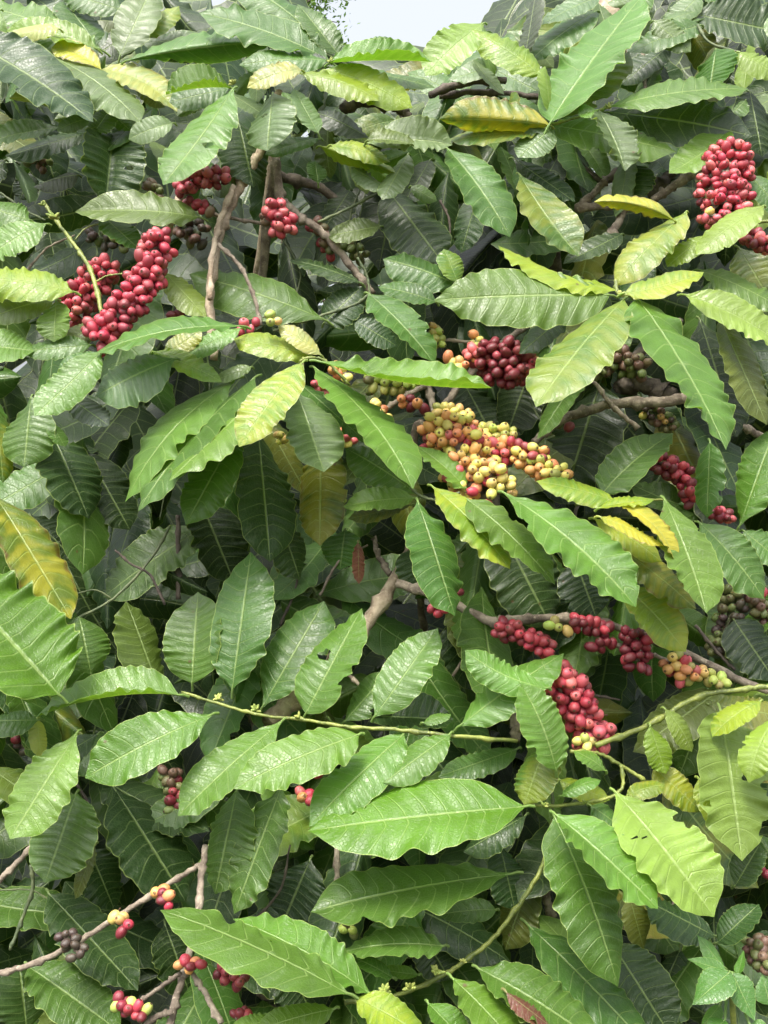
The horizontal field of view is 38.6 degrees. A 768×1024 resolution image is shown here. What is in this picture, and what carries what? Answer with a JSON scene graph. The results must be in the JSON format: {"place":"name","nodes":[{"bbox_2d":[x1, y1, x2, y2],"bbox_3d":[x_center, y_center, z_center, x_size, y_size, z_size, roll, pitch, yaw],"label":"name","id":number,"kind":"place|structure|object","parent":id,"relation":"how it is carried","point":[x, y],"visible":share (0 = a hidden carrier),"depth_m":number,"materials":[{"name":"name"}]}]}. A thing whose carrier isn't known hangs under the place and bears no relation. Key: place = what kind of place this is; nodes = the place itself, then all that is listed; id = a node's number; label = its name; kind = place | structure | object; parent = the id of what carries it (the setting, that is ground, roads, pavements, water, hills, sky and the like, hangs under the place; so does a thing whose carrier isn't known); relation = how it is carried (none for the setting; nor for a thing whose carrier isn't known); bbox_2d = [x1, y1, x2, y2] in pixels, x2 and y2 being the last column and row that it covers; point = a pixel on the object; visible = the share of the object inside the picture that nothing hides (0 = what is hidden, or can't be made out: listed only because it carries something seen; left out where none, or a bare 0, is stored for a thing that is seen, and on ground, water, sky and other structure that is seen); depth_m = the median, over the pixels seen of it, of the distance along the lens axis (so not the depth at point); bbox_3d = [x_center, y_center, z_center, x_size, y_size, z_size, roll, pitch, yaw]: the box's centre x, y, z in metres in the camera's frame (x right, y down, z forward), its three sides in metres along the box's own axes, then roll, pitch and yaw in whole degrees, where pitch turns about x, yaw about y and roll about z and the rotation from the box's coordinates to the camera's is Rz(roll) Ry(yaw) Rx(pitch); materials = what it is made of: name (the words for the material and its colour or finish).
{"place":"outdoors","nodes":[
{"label":"outdoors","id":0,"kind":"place"},
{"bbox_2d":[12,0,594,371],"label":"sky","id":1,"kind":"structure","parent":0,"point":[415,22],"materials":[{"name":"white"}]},
{"bbox_3d":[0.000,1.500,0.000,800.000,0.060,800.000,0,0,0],"label":"ground","id":2,"kind":"structure","parent":0,"visible":0},
{"bbox_2d":[0,0,403,1023],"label":"coffee shrub","id":3,"kind":"object","parent":2,"relation":"on","point":[184,264],"visible":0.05,"depth_m":2.08,"materials":[{"name":"green plant"}]},
{"bbox_2d":[0,0,451,987],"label":"coffee shrub","id":4,"kind":"object","parent":2,"relation":"on","point":[224,138],"visible":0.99,"depth_m":1.44,"materials":[{"name":"green plant"}]},
{"bbox_2d":[302,0,359,306],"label":"shade tree","id":5,"kind":"object","parent":2,"relation":"on","point":[311,4],"visible":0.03,"depth_m":16.96,"materials":[{"name":"green plant"}]},
{"bbox_2d":[0,259,767,753],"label":"coffee shrub","id":6,"kind":"object","parent":2,"relation":"on","point":[94,529],"visible":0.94,"depth_m":1.28,"materials":[{"name":"green plant"}]},
{"bbox_2d":[0,552,767,1023],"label":"coffee shrub","id":7,"kind":"object","parent":2,"relation":"on","point":[540,886],"visible":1,"depth_m":1.13,"materials":[{"name":"green plant"}]},
{"bbox_2d":[306,0,767,1023],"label":"coffee shrub","id":8,"kind":"object","parent":2,"relation":"on","point":[502,16],"visible":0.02,"depth_m":2.27,"materials":[{"name":"green plant"}]},
{"bbox_2d":[329,0,767,533],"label":"coffee shrub","id":9,"kind":"object","parent":2,"relation":"on","point":[664,149],"visible":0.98,"depth_m":1.42,"materials":[{"name":"green plant"}]},
{"bbox_2d":[688,935,767,1023],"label":"weed plant","id":10,"kind":"object","parent":2,"relation":"on","point":[719,982],"visible":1,"depth_m":1.01,"materials":[{"name":"green plant"}]}
]}

